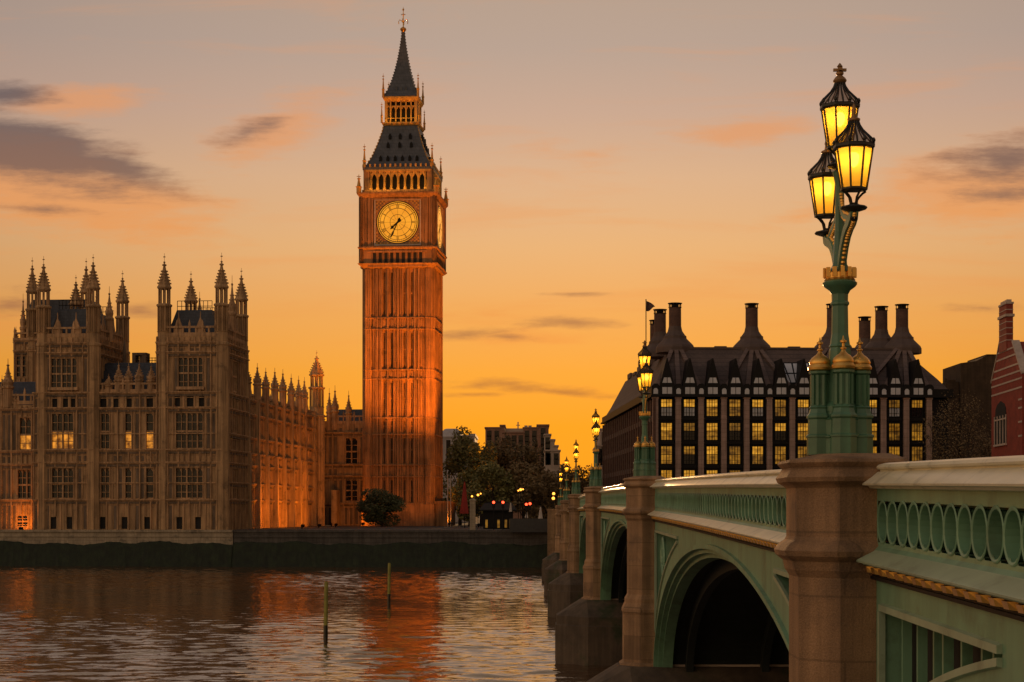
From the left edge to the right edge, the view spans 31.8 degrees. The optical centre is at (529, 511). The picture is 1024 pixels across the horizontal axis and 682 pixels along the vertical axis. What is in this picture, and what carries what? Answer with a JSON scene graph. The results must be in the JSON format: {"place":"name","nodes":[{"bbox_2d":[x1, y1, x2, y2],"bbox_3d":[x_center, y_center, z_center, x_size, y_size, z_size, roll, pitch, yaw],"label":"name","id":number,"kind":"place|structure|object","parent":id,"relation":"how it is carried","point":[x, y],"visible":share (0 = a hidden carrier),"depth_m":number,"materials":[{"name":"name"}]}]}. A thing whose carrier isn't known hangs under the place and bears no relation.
{"place":"outdoors","nodes":[
{"label":"outdoors","id":0,"kind":"place"},
{"bbox_2d":[0,566,611,681],"bbox_3d":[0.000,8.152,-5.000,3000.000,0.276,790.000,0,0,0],"label":"river water","id":1,"kind":"structure","parent":0,"point":[210,624],"depth_m":128.56,"materials":[{"name":"brown liquid"}]},
{"bbox_2d":[0,530,232,566],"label":"terrace wall","id":2,"kind":"structure","parent":1,"relation":"in","point":[155,548],"depth_m":267.98,"materials":[{"name":"stone"}]},
{"bbox_2d":[323,582,327,638],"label":"mooring post","id":3,"kind":"object","parent":1,"relation":"in","point":[325,631],"visible":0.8,"depth_m":114.50,"materials":[{"name":"brown wood"}]},
{"bbox_2d":[231,530,546,567],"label":"embankment wall","id":4,"kind":"structure","parent":1,"relation":"in","point":[384,548],"depth_m":265.00,"materials":[{"name":"stone"}]},
{"bbox_2d":[387,563,390,604],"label":"mooring post","id":5,"kind":"object","parent":1,"relation":"in","point":[389,585],"visible":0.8,"depth_m":158.19,"materials":[{"name":"brown wood"}]},
{"bbox_2d":[542,453,1023,681],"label":"bridge","id":6,"kind":"structure","parent":1,"relation":"in","point":[861,567],"depth_m":20.34,"materials":[{"name":"green paint"}]},
{"bbox_2d":[558,469,562,504],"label":"street lamp","id":7,"kind":"object","parent":6,"relation":"on","point":[560,497],"visible":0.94,"depth_m":209.85,"materials":[{"name":"metal"}]},
{"bbox_2d":[563,456,569,499],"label":"street lamp","id":8,"kind":"object","parent":6,"relation":"on","point":[566,491],"visible":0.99,"depth_m":175.85,"materials":[{"name":"green metal"}]},
{"bbox_2d":[571,441,580,493],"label":"street lamp","id":9,"kind":"object","parent":6,"relation":"on","point":[576,488],"visible":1,"depth_m":139.87,"materials":[{"name":"green metal"}]},
{"bbox_2d":[589,409,601,485],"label":"street lamp","id":10,"kind":"object","parent":6,"relation":"on","point":[595,478],"visible":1,"depth_m":97.86,"materials":[{"name":"green metal"}]},
{"bbox_2d":[633,340,655,475],"bbox_3d":[3.580,-3.223,56.200,0.724,4.258,2.139,0,0,0],"label":"street lamp","id":11,"kind":"object","parent":6,"relation":"on","point":[644,463],"visible":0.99,"depth_m":56.07,"materials":[{"name":"green metal"}]},
{"bbox_2d":[806,63,875,454],"bbox_3d":[3.580,-2.918,20.800,0.770,4.530,2.275,0,0,0],"label":"street lamp","id":12,"kind":"object","parent":6,"relation":"on","point":[839,416],"visible":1,"depth_m":20.67,"materials":[{"name":"green metal"}]},
{"bbox_2d":[238,516,508,529],"bbox_3d":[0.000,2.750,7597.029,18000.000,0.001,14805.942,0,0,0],"label":"ground","id":13,"kind":"structure","parent":0,"point":[459,527],"depth_m":294.07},
{"bbox_2d":[0,253,361,529],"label":"palace","id":14,"kind":"structure","parent":13,"relation":"on","point":[188,430],"depth_m":270.05,"materials":[{"name":"stone"}]},
{"bbox_2d":[17,356,19,377],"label":"window","id":15,"kind":"structure","parent":14,"relation":"in","point":[18,357],"depth_m":293.31,"materials":[{"name":"glass"}]},
{"bbox_2d":[17,515,26,526],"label":"window","id":16,"kind":"structure","parent":14,"relation":"in","point":[22,519],"depth_m":272.70,"materials":[{"name":"glass"}]},
{"bbox_2d":[18,470,30,498],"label":"window","id":17,"kind":"structure","parent":14,"relation":"in","point":[24,484],"depth_m":272.70,"materials":[{"name":"glass"}]},
{"bbox_2d":[23,356,26,377],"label":"window","id":18,"kind":"structure","parent":14,"relation":"in","point":[24,365],"depth_m":293.28,"materials":[{"name":"glass"}]},
{"bbox_2d":[20,418,30,449],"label":"window","id":19,"kind":"structure","parent":14,"relation":"in","point":[25,434],"depth_m":272.70,"materials":[{"name":"glass"}]},
{"bbox_2d":[52,468,72,498],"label":"window","id":20,"kind":"structure","parent":14,"relation":"in","point":[60,491],"depth_m":270.11,"materials":[{"name":"glass"}]},
{"bbox_2d":[52,412,72,448],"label":"window","id":21,"kind":"structure","parent":14,"relation":"in","point":[62,423],"depth_m":270.18,"materials":[{"name":"glass"}]},
{"bbox_2d":[51,357,75,386],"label":"window","id":22,"kind":"structure","parent":14,"relation":"in","point":[63,373],"depth_m":270.11,"materials":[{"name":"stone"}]},
{"bbox_2d":[101,468,108,498],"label":"window","id":23,"kind":"structure","parent":14,"relation":"in","point":[105,471],"depth_m":270.24,"materials":[{"name":"glass"}]},
{"bbox_2d":[101,412,108,448],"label":"window","id":24,"kind":"structure","parent":14,"relation":"in","point":[105,417],"depth_m":270.24,"materials":[{"name":"glass"}]},
{"bbox_2d":[125,412,130,448],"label":"window","id":25,"kind":"structure","parent":14,"relation":"in","point":[128,416],"depth_m":269.98,"materials":[{"name":"glass"}]},
{"bbox_2d":[126,468,130,498],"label":"window","id":26,"kind":"structure","parent":14,"relation":"in","point":[128,470],"depth_m":269.98,"materials":[{"name":"glass"}]},
{"bbox_2d":[146,468,152,498],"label":"window","id":27,"kind":"structure","parent":14,"relation":"in","point":[149,470],"depth_m":269.72,"materials":[{"name":"glass"}]},
{"bbox_2d":[146,412,152,448],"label":"window","id":28,"kind":"structure","parent":14,"relation":"in","point":[149,416],"depth_m":269.72,"materials":[{"name":"glass"}]},
{"bbox_2d":[176,468,201,498],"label":"window","id":29,"kind":"structure","parent":14,"relation":"in","point":[184,490],"depth_m":268.60,"materials":[{"name":"glass"}]},
{"bbox_2d":[176,411,201,448],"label":"window","id":30,"kind":"structure","parent":14,"relation":"in","point":[186,422],"depth_m":268.60,"materials":[{"name":"glass"}]},
{"bbox_2d":[179,356,201,386],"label":"window","id":31,"kind":"structure","parent":14,"relation":"in","point":[190,369],"depth_m":268.60,"materials":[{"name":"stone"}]},
{"bbox_2d":[233,414,236,449],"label":"window","id":32,"kind":"structure","parent":14,"relation":"in","point":[234,417],"depth_m":275.94,"materials":[{"name":"glass"}]},
{"bbox_2d":[233,360,236,391],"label":"window","id":33,"kind":"structure","parent":14,"relation":"in","point":[234,363],"depth_m":275.51,"materials":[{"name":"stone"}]},
{"bbox_2d":[233,469,237,498],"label":"window","id":34,"kind":"structure","parent":14,"relation":"in","point":[234,470],"depth_m":276.18,"materials":[{"name":"glass"}]},
{"bbox_2d":[250,418,251,452],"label":"window","id":35,"kind":"structure","parent":14,"relation":"in","point":[250,418],"depth_m":288.45,"materials":[{"name":"glass"}]},
{"bbox_2d":[346,479,350,501],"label":"window","id":36,"kind":"structure","parent":14,"relation":"in","point":[348,481],"depth_m":348.44,"materials":[{"name":"glass"}]},
{"bbox_2d":[346,438,350,463],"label":"window","id":37,"kind":"structure","parent":14,"relation":"in","point":[348,440],"depth_m":348.44,"materials":[{"name":"glass"}]},
{"bbox_2d":[352,479,356,501],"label":"window","id":38,"kind":"structure","parent":14,"relation":"in","point":[354,490],"depth_m":348.36,"materials":[{"name":"glass"}]},
{"bbox_2d":[352,438,356,463],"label":"window","id":39,"kind":"structure","parent":14,"relation":"in","point":[354,451],"depth_m":348.36,"materials":[{"name":"glass"}]},
{"bbox_2d":[356,488,406,526],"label":"shrub","id":40,"kind":"object","parent":13,"relation":"on","point":[382,506],"visible":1,"depth_m":324.47,"materials":[{"name":"green plant"}]},
{"bbox_2d":[356,8,455,525],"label":"clock tower","id":41,"kind":"structure","parent":13,"relation":"on","point":[403,204],"depth_m":340.12,"materials":[{"name":"stone"}]},
{"bbox_2d":[391,272,411,501],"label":"slit window","id":42,"kind":"structure","parent":41,"relation":"in","point":[404,272],"depth_m":340.62,"materials":[{"name":"black glass"}]},
{"bbox_2d":[450,475,450,526],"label":"flagpole","id":43,"kind":"object","parent":13,"relation":"on","point":[450,500],"visible":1,"depth_m":329.93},
{"bbox_2d":[443,425,475,524],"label":"tree","id":44,"kind":"object","parent":13,"relation":"on","point":[458,463],"visible":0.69,"depth_m":358.45,"materials":[{"name":"green plant"}]},
{"bbox_2d":[443,429,477,521],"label":"grey building","id":45,"kind":"structure","parent":13,"relation":"on","point":[447,436],"depth_m":470.00,"materials":[{"name":"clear glass"}]},
{"bbox_2d":[460,479,468,527],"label":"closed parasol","id":46,"kind":"object","parent":13,"relation":"on","point":[464,507],"visible":0.94,"depth_m":299.65,"materials":[{"name":"red fabric"}]},
{"bbox_2d":[448,468,490,525],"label":"tree","id":47,"kind":"object","parent":13,"relation":"on","point":[457,489],"visible":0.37,"depth_m":333.91,"materials":[{"name":"green plant"}]},
{"bbox_2d":[466,441,497,525],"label":"tree","id":48,"kind":"object","parent":13,"relation":"on","point":[483,457],"visible":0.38,"depth_m":348.43,"materials":[{"name":"green plant"}]},
{"bbox_2d":[462,461,517,513],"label":"tree","id":49,"kind":"object","parent":13,"relation":"on","point":[502,490],"visible":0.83,"depth_m":328.66,"materials":[{"name":"green plant"}]},
{"bbox_2d":[492,500,494,529],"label":"traffic light","id":50,"kind":"object","parent":13,"relation":"on","point":[493,504],"visible":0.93,"depth_m":269.85,"materials":[{"name":"black paint"}]},
{"bbox_2d":[479,501,516,528],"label":"kiosk","id":51,"kind":"object","parent":13,"relation":"on","point":[501,517],"visible":0.83,"depth_m":285.00,"materials":[{"name":"black paint"}]},
{"bbox_2d":[483,432,522,495],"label":"tree","id":52,"kind":"object","parent":13,"relation":"on","point":[504,456],"visible":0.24,"depth_m":360.18,"materials":[{"name":"green plant"}]},
{"bbox_2d":[484,422,549,518],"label":"brick office","id":53,"kind":"structure","parent":13,"relation":"on","point":[525,434],"depth_m":429.99,"materials":[{"name":"brown brick"}]},
{"bbox_2d":[519,488,521,518],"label":"globe lamp","id":54,"kind":"object","parent":13,"relation":"on","point":[520,489],"visible":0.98,"depth_m":284.95,"materials":[{"name":"black metal"}]},
{"bbox_2d":[504,460,547,518],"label":"tree","id":55,"kind":"object","parent":13,"relation":"on","point":[525,480],"visible":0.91,"depth_m":328.60,"materials":[{"name":"green plant"}]},
{"bbox_2d":[508,440,544,518],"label":"tree","id":56,"kind":"object","parent":13,"relation":"on","point":[531,457],"visible":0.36,"depth_m":354.85,"materials":[{"name":"green plant"}]},
{"bbox_2d":[525,502,527,518],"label":"traffic light","id":57,"kind":"object","parent":13,"relation":"on","point":[526,506],"visible":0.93,"depth_m":267.85,"materials":[{"name":"black paint"}]},
{"bbox_2d":[538,504,542,518],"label":"parasol","id":58,"kind":"object","parent":13,"relation":"on","point":[540,514],"visible":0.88,"depth_m":279.82,"materials":[{"name":"white fabric"}]},
{"bbox_2d":[531,470,563,518],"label":"tree","id":59,"kind":"object","parent":13,"relation":"on","point":[552,484],"visible":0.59,"depth_m":333.13,"materials":[{"name":"green plant"}]},
{"bbox_2d":[543,434,560,473],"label":"pale office","id":60,"kind":"structure","parent":13,"relation":"on","point":[551,451],"depth_m":414.97,"materials":[{"name":"grey stone"}]},
{"bbox_2d":[539,468,565,503],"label":"tree","id":61,"kind":"object","parent":13,"relation":"on","point":[563,483],"visible":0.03,"depth_m":371.07,"materials":[{"name":"green plant"}]},
{"bbox_2d":[550,463,580,503],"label":"tree","id":62,"kind":"object","parent":13,"relation":"on","point":[570,476],"visible":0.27,"depth_m":398.87,"materials":[{"name":"green plant"}]},
{"bbox_2d":[573,465,589,484],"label":"tree","id":63,"kind":"object","parent":13,"relation":"on","point":[582,475],"visible":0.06,"depth_m":419.59,"materials":[{"name":"green plant"}]},
{"bbox_2d":[580,474,589,493],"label":"tree","id":64,"kind":"object","parent":13,"relation":"on","point":[584,483],"visible":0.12,"depth_m":399.47,"materials":[{"name":"green plant"}]},
{"bbox_2d":[593,428,601,470],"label":"stone block","id":65,"kind":"structure","parent":13,"relation":"on","point":[599,447],"depth_m":440.00,"materials":[{"name":"grey stone"}]},
{"bbox_2d":[601,302,954,486],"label":"office block","id":66,"kind":"structure","parent":13,"relation":"on","point":[742,404],"depth_m":321.87,"materials":[{"name":"black metal"}]},
{"bbox_2d":[646,301,654,310],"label":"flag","id":67,"kind":"object","parent":66,"relation":"on","point":[649,306],"visible":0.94,"depth_m":340.12,"materials":[{"name":"black fabric"}]},
{"bbox_2d":[661,399,671,415],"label":"window","id":68,"kind":"structure","parent":66,"relation":"in","point":[666,404],"depth_m":320.53,"materials":[{"name":"yellow glass"}]},
{"bbox_2d":[661,422,671,439],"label":"window","id":69,"kind":"structure","parent":66,"relation":"in","point":[666,428],"depth_m":320.53,"materials":[{"name":"yellow glass"}]},
{"bbox_2d":[661,446,671,463],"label":"window","id":70,"kind":"structure","parent":66,"relation":"in","point":[666,451],"depth_m":320.53,"materials":[{"name":"yellow glass"}]},
{"bbox_2d":[661,470,671,477],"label":"window","id":71,"kind":"structure","parent":66,"relation":"in","point":[665,473],"depth_m":320.53,"materials":[{"name":"yellow glass"}]},
{"bbox_2d":[683,399,694,415],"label":"window","id":72,"kind":"structure","parent":66,"relation":"in","point":[688,404],"depth_m":320.69,"materials":[{"name":"yellow glass"}]},
{"bbox_2d":[683,423,694,439],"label":"window","id":73,"kind":"structure","parent":66,"relation":"in","point":[688,428],"depth_m":320.69,"materials":[{"name":"yellow glass"}]},
{"bbox_2d":[683,446,694,463],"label":"window","id":74,"kind":"structure","parent":66,"relation":"in","point":[688,451],"depth_m":320.69,"materials":[{"name":"yellow glass"}]},
{"bbox_2d":[683,470,694,476],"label":"window","id":75,"kind":"structure","parent":66,"relation":"in","point":[685,472],"depth_m":320.69,"materials":[{"name":"yellow glass"}]},
{"bbox_2d":[706,399,717,416],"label":"window","id":76,"kind":"structure","parent":66,"relation":"in","point":[711,404],"depth_m":320.92,"materials":[{"name":"yellow glass"}]},
{"bbox_2d":[706,423,717,439],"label":"window","id":77,"kind":"structure","parent":66,"relation":"in","point":[711,428],"depth_m":320.92,"materials":[{"name":"yellow glass"}]},
{"bbox_2d":[706,446,717,463],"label":"window","id":78,"kind":"structure","parent":66,"relation":"in","point":[711,451],"depth_m":320.84,"materials":[{"name":"yellow glass"}]},
{"bbox_2d":[706,470,717,474],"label":"window","id":79,"kind":"structure","parent":66,"relation":"in","point":[708,472],"depth_m":320.84,"materials":[{"name":"yellow glass"}]},
{"bbox_2d":[729,399,740,416],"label":"window","id":80,"kind":"structure","parent":66,"relation":"in","point":[734,404],"depth_m":321.08,"materials":[{"name":"yellow glass"}]},
{"bbox_2d":[729,423,740,440],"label":"window","id":81,"kind":"structure","parent":66,"relation":"in","point":[734,428],"depth_m":321.08,"materials":[{"name":"yellow glass"}]},
{"bbox_2d":[729,446,740,463],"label":"window","id":82,"kind":"structure","parent":66,"relation":"in","point":[734,451],"depth_m":321.08,"materials":[{"name":"yellow glass"}]},
{"bbox_2d":[752,399,763,416],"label":"window","id":83,"kind":"structure","parent":66,"relation":"in","point":[757,404],"depth_m":321.31,"materials":[{"name":"yellow glass"}]},
{"bbox_2d":[752,423,763,440],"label":"window","id":84,"kind":"structure","parent":66,"relation":"in","point":[757,428],"depth_m":321.31,"materials":[{"name":"yellow glass"}]},
{"bbox_2d":[752,446,763,463],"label":"window","id":85,"kind":"structure","parent":66,"relation":"in","point":[757,451],"depth_m":321.31,"materials":[{"name":"yellow glass"}]},
{"bbox_2d":[774,399,785,416],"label":"window","id":86,"kind":"structure","parent":66,"relation":"in","point":[779,404],"depth_m":321.47,"materials":[{"name":"yellow glass"}]},
{"bbox_2d":[774,423,785,440],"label":"window","id":87,"kind":"structure","parent":66,"relation":"in","point":[779,428],"depth_m":321.47,"materials":[{"name":"yellow glass"}]},
{"bbox_2d":[774,446,785,463],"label":"window","id":88,"kind":"structure","parent":66,"relation":"in","point":[779,451],"depth_m":321.47,"materials":[{"name":"yellow glass"}]},
{"bbox_2d":[797,423,807,440],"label":"window","id":89,"kind":"structure","parent":66,"relation":"in","point":[802,428],"depth_m":321.71,"materials":[{"name":"yellow glass"}]},
{"bbox_2d":[797,399,808,416],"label":"window","id":90,"kind":"structure","parent":66,"relation":"in","point":[802,404],"depth_m":321.71,"materials":[{"name":"yellow glass"}]},
{"bbox_2d":[797,446,808,457],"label":"window","id":91,"kind":"structure","parent":66,"relation":"in","point":[801,450],"depth_m":321.71,"materials":[{"name":"yellow glass"}]},
{"bbox_2d":[870,399,876,416],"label":"window","id":92,"kind":"structure","parent":66,"relation":"in","point":[873,403],"depth_m":322.34,"materials":[{"name":"yellow glass"}]},
{"bbox_2d":[872,423,876,440],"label":"window","id":93,"kind":"structure","parent":66,"relation":"in","point":[874,425],"depth_m":322.34,"materials":[{"name":"yellow glass"}]},
{"bbox_2d":[888,400,899,416],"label":"window","id":94,"kind":"structure","parent":66,"relation":"in","point":[893,405],"depth_m":322.49,"materials":[{"name":"grey glass"}]},
{"bbox_2d":[888,423,899,440],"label":"window","id":95,"kind":"structure","parent":66,"relation":"in","point":[893,428],"depth_m":322.49,"materials":[{"name":"yellow glass"}]},
{"bbox_2d":[888,446,899,455],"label":"window","id":96,"kind":"structure","parent":66,"relation":"in","point":[895,450],"depth_m":322.49,"materials":[{"name":"yellow glass"}]},
{"bbox_2d":[911,400,922,416],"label":"window","id":97,"kind":"structure","parent":66,"relation":"in","point":[916,405],"depth_m":322.65,"materials":[{"name":"glass"}]},
{"bbox_2d":[911,423,922,440],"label":"window","id":98,"kind":"structure","parent":66,"relation":"in","point":[915,432],"depth_m":322.65,"materials":[{"name":"yellow glass"}]},
{"bbox_2d":[911,446,922,460],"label":"window","id":99,"kind":"structure","parent":66,"relation":"in","point":[916,454],"depth_m":322.65,"materials":[{"name":"yellow glass"}]},
{"bbox_2d":[918,389,960,459],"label":"bare tree","id":100,"kind":"object","parent":13,"relation":"on","point":[936,452],"visible":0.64,"depth_m":299.29,"materials":[{"name":"brown plant"}]},
{"bbox_2d":[945,391,990,458],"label":"bare tree","id":101,"kind":"object","parent":13,"relation":"on","point":[969,431],"visible":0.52,"depth_m":295.76,"materials":[{"name":"brown plant"}]},
{"bbox_2d":[942,354,995,458],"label":"brown building","id":102,"kind":"structure","parent":13,"relation":"on","point":[973,376],"depth_m":345.00,"materials":[{"name":"brick"}]},
{"bbox_2d":[970,425,990,456],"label":"bare tree","id":103,"kind":"object","parent":13,"relation":"on","point":[986,452],"visible":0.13,"depth_m":299.72,"materials":[{"name":"brown plant"}]},
{"bbox_2d":[991,299,1023,456],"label":"brick house","id":104,"kind":"structure","parent":13,"relation":"on","point":[1007,424],"depth_m":269.50,"materials":[{"name":"brick"}]},
{"bbox_2d":[993,401,1006,446],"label":"arched window","id":105,"kind":"structure","parent":104,"relation":"in","point":[1000,419],"depth_m":273.83,"materials":[{"name":"black"}]},
{"bbox_2d":[447,475,447,526],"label":"flagpole","id":106,"kind":"object","parent":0,"point":[447,500],"visible":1,"depth_m":329.93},
{"bbox_2d":[469,498,475,529],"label":"gate pier","id":107,"kind":"structure","parent":0,"point":[472,513],"depth_m":267.60,"materials":[{"name":"stone"}]},
{"bbox_2d":[480,493,480,527],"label":"globe lamp","id":108,"kind":"object","parent":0,"point":[480,511],"visible":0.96,"depth_m":299.95,"materials":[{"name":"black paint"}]},
{"bbox_2d":[0,0,1023,477],"label":"sky","id":109,"kind":"structure","parent":0,"point":[602,160],"materials":[{"name":"orange"}]},
{"bbox_2d":[509,519,546,531],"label":"road","id":110,"kind":"structure","parent":0,"point":[527,525],"depth_m":262.50,"materials":[{"name":"grey asphalt"}]}
]}

